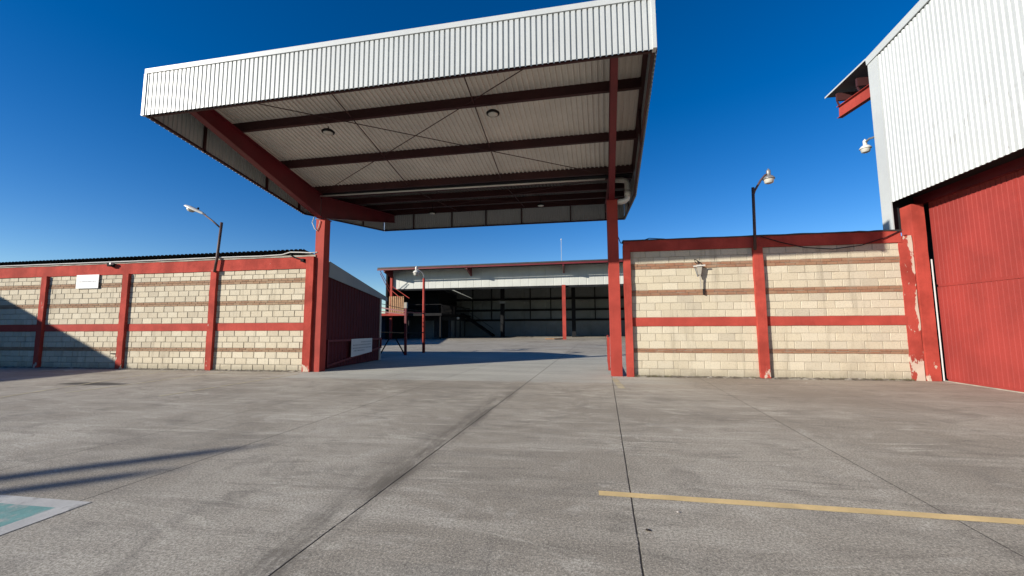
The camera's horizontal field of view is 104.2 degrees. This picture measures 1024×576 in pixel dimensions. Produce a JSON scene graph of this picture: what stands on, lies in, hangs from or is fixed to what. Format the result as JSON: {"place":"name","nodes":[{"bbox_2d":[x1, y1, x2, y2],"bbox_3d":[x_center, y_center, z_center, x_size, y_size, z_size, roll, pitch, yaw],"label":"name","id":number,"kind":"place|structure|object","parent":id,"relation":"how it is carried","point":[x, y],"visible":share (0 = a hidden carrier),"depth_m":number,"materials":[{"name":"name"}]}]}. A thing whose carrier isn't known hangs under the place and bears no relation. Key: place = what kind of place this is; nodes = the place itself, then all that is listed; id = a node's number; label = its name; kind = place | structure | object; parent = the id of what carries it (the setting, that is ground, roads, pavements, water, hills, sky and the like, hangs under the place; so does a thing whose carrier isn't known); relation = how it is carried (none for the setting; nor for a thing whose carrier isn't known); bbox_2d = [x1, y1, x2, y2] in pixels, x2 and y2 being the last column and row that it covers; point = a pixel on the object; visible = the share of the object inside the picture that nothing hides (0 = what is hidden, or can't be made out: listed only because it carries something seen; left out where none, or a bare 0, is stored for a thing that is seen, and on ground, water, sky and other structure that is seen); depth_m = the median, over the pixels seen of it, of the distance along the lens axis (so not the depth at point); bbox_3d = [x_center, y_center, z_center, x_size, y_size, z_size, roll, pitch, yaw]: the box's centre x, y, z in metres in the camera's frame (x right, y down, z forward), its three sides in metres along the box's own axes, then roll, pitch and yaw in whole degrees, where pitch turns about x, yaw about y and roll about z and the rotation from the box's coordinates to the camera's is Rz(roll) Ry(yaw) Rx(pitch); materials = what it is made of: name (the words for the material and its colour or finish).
{"place":"outdoors","nodes":[
{"label":"outdoors","id":0,"kind":"place"},
{"bbox_2d":[0,366,300,371],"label":"soil","id":1,"kind":"structure","parent":0,"point":[153,369],"depth_m":14.30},
{"bbox_2d":[381,316,384,338],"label":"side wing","id":2,"kind":"structure","parent":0,"point":[382,326],"depth_m":47.71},
{"bbox_2d":[0,0,918,312],"label":"sky","id":3,"kind":"structure","parent":0,"point":[740,88],"materials":[{"name":"blue"}]},
{"bbox_2d":[460,309,494,336],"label":"staircase","id":4,"kind":"structure","parent":0,"point":[479,326],"depth_m":54.83,"materials":[{"name":"black metal"}]},
{"bbox_2d":[0,336,1023,575],"bbox_3d":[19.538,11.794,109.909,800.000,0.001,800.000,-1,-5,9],"label":"ground","id":5,"kind":"structure","parent":0,"point":[482,456],"depth_m":4.17,"materials":[{"name":"concrete"}]},
{"bbox_2d":[0,495,89,534],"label":"parking bay","id":6,"kind":"object","parent":5,"relation":"on","point":[17,512],"visible":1,"depth_m":3.31,"materials":[{"name":"teal paint"}]},
{"bbox_2d":[0,371,164,397],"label":"bay line","id":7,"kind":"object","parent":5,"relation":"on","point":[76,385],"visible":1,"depth_m":10.44,"materials":[{"name":"grey paint"}]},
{"bbox_2d":[66,371,228,392],"bbox_3d":[-10.031,2.640,11.424,0.096,0.001,4.350,-1,-5,9],"label":"bay line","id":8,"kind":"object","parent":5,"relation":"on","point":[142,382],"visible":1,"depth_m":10.75,"materials":[{"name":"paint"}]},
{"bbox_2d":[0,255,315,371],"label":"block wall","id":9,"kind":"structure","parent":5,"relation":"on","point":[251,313],"depth_m":14.51,"materials":[{"name":"brick"}]},
{"bbox_2d":[76,274,99,288],"bbox_3d":[-16.147,-0.243,15.150,1.040,0.520,0.024,-1,-5,9],"label":"wall sign","id":10,"kind":"object","parent":9,"relation":"attached to","point":[86,281],"visible":1,"depth_m":15.14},
{"bbox_2d":[107,263,114,266],"bbox_3d":[-15.056,-0.875,14.958,0.200,0.130,0.170,-1,-5,9],"label":"security camera","id":11,"kind":"object","parent":9,"relation":"attached to","point":[111,264],"visible":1,"depth_m":14.91,"materials":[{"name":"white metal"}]},
{"bbox_2d":[0,252,316,266],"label":"cable","id":12,"kind":"object","parent":9,"relation":"on","point":[160,259],"visible":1,"depth_m":14.64,"materials":[{"name":"white plastic"}]},
{"bbox_2d":[184,205,222,271],"bbox_3d":[-11.160,-1.797,14.322,1.563,2.512,0.330,-1,-5,9],"label":"street lamp","id":13,"kind":"object","parent":9,"relation":"attached to","point":[189,208],"visible":1,"depth_m":14.27,"materials":[{"name":"white metal"}]},
{"bbox_2d":[290,254,305,262],"bbox_3d":[-7.322,-0.990,13.715,0.771,0.394,0.092,-1,-5,9],"label":"junction clamp","id":14,"kind":"object","parent":9,"relation":"attached to","point":[302,260],"visible":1,"depth_m":13.68,"materials":[{"name":"black metal"}]},
{"bbox_2d":[0,249,387,368],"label":"shed","id":15,"kind":"structure","parent":5,"relation":"on","point":[354,307],"depth_m":15.51,"materials":[{"name":"red metal"}]},
{"bbox_2d":[325,338,381,367],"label":"swing gate","id":16,"kind":"structure","parent":15,"relation":"attached to","point":[327,354],"depth_m":14.57,"materials":[{"name":"red metal"}]},
{"bbox_2d":[351,338,371,356],"bbox_3d":[-6.080,2.392,16.155,0.019,0.690,1.588,-1,-5,9],"label":"gate sign","id":17,"kind":"object","parent":16,"relation":"attached to","point":[361,346],"visible":1,"depth_m":16.03,"materials":[{"name":"white metal"}]},
{"bbox_2d":[161,374,295,395],"bbox_3d":[-7.281,2.560,10.742,0.095,0.001,4.108,-2,-6,13],"label":"bay line","id":18,"kind":"object","parent":5,"relation":"on","point":[225,385],"visible":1,"depth_m":10.28,"materials":[{"name":"paint"}]},
{"bbox_2d":[141,0,656,375],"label":"entrance canopy","id":19,"kind":"object","parent":5,"relation":"on","point":[565,91],"visible":1,"depth_m":10.06,"materials":[{"name":"white metal"}]},
{"bbox_2d":[321,126,334,134],"bbox_3d":[-4.663,-4.007,10.104,0.320,0.185,0.320,-1,-5,9],"label":"pendant lamp","id":20,"kind":"object","parent":19,"relation":"hanging from","point":[327,131],"visible":1,"depth_m":10.04,"materials":[{"name":"black metal"}]},
{"bbox_2d":[486,109,499,116],"bbox_3d":[-0.451,-4.137,9.411,0.320,0.105,0.320,-1,-5,9],"label":"pendant lamp","id":21,"kind":"object","parent":19,"relation":"hanging from","point":[492,113],"visible":1,"depth_m":9.34,"materials":[{"name":"black metal"}]},
{"bbox_2d":[607,335,609,370],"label":"swing gate","id":22,"kind":"structure","parent":19,"relation":"attached to","point":[608,349],"depth_m":12.13,"materials":[{"name":"red metal"}]},
{"bbox_2d":[381,302,423,354],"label":"platform","id":23,"kind":"structure","parent":5,"relation":"on","point":[405,332],"depth_m":20.94,"materials":[{"name":"red metal"}]},
{"bbox_2d":[413,266,424,352],"bbox_3d":[-5.361,1.200,22.920,0.781,4.991,0.396,-1,-5,9],"label":"street lamp","id":24,"kind":"object","parent":5,"relation":"on","point":[416,272],"visible":1,"depth_m":22.87,"materials":[{"name":"red metal"}]},
{"bbox_2d":[381,291,470,338],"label":"office block","id":25,"kind":"structure","parent":5,"relation":"on","point":[443,319],"depth_m":50.94,"materials":[{"name":"black metal"}]},
{"bbox_2d":[389,296,404,312],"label":"slatted screen","id":26,"kind":"object","parent":25,"relation":"on","point":[401,304],"visible":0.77,"depth_m":45.40,"materials":[{"name":"brown wood"}]},
{"bbox_2d":[425,321,433,337],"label":"door","id":27,"kind":"structure","parent":25,"relation":"in","point":[429,325],"depth_m":50.83,"materials":[{"name":"grey metal"}]},
{"bbox_2d":[442,321,447,337],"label":"door","id":28,"kind":"structure","parent":25,"relation":"in","point":[444,323],"depth_m":50.49,"materials":[{"name":"black metal"}]},
{"bbox_2d":[451,321,454,337],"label":"door","id":29,"kind":"structure","parent":25,"relation":"in","point":[452,322],"depth_m":51.31,"materials":[{"name":"grey metal"}]},
{"bbox_2d":[456,321,458,336],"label":"door","id":30,"kind":"structure","parent":25,"relation":"in","point":[457,322],"depth_m":53.42,"materials":[{"name":"black metal"}]},
{"bbox_2d":[461,321,463,336],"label":"door","id":31,"kind":"structure","parent":25,"relation":"in","point":[462,322],"depth_m":55.72,"materials":[{"name":"black metal"}]},
{"bbox_2d":[377,258,624,339],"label":"hangar","id":32,"kind":"structure","parent":5,"relation":"on","point":[564,299],"depth_m":52.80,"materials":[{"name":"white metal"}]},
{"bbox_2d":[611,378,624,387],"bbox_3d":[2.750,2.466,10.344,0.163,0.001,1.800,-1,-5,8],"label":"painted line","id":33,"kind":"object","parent":5,"relation":"on","point":[617,382],"visible":1,"depth_m":10.25,"materials":[{"name":"yellow paint"}]},
{"bbox_2d":[621,229,910,378],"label":"block wall","id":34,"kind":"structure","parent":5,"relation":"on","point":[768,308],"depth_m":11.21,"materials":[{"name":"brick"}]},
{"bbox_2d":[693,259,704,294],"bbox_3d":[5.407,-0.333,11.513,0.323,1.051,0.185,-1,-5,9],"label":"wall lamp","id":35,"kind":"object","parent":34,"relation":"attached to","point":[698,268],"depth_m":11.47,"materials":[{"name":"metal"}]},
{"bbox_2d":[751,169,774,249],"bbox_3d":[7.182,-2.252,11.347,0.663,2.342,0.307,-1,-5,9],"label":"street lamp","id":36,"kind":"object","parent":34,"relation":"attached to","point":[767,178],"visible":1,"depth_m":11.36,"materials":[{"name":"grey metal"}]},
{"bbox_2d":[761,231,898,248],"bbox_3d":[8.809,-1.293,11.059,3.459,0.461,0.041,-1,-5,9],"label":"cable","id":37,"kind":"object","parent":34,"relation":"attached to","point":[830,248],"visible":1,"depth_m":11.03,"materials":[{"name":"black rubber"}]},
{"bbox_2d":[599,491,1023,524],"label":"painted line","id":38,"kind":"object","parent":5,"relation":"on","point":[841,509],"visible":1,"depth_m":3.26,"materials":[{"name":"yellow paint"}]},
{"bbox_2d":[485,336,624,336],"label":"floor slab","id":39,"kind":"structure","parent":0,"point":[549,336],"depth_m":54.02,"materials":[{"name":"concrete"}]},
{"bbox_2d":[635,375,913,380],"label":"soil","id":40,"kind":"structure","parent":0,"point":[803,378],"depth_m":10.95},
{"bbox_2d":[825,0,1023,392],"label":"warehouse","id":41,"kind":"structure","parent":0,"point":[939,84],"depth_m":9.62,"materials":[{"name":"white metal"}]},
{"bbox_2d":[859,136,873,153],"bbox_3d":[10.709,-4.334,11.938,0.300,0.423,0.638,-1,-5,9],"label":"wall lamp","id":42,"kind":"object","parent":41,"relation":"attached to","point":[865,148],"visible":0.98,"depth_m":12.03,"materials":[{"name":"white plastic"}]},
{"bbox_2d":[928,169,1023,391],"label":"sliding door","id":43,"kind":"structure","parent":41,"relation":"in","point":[977,231],"depth_m":9.35,"materials":[{"name":"red metal"}]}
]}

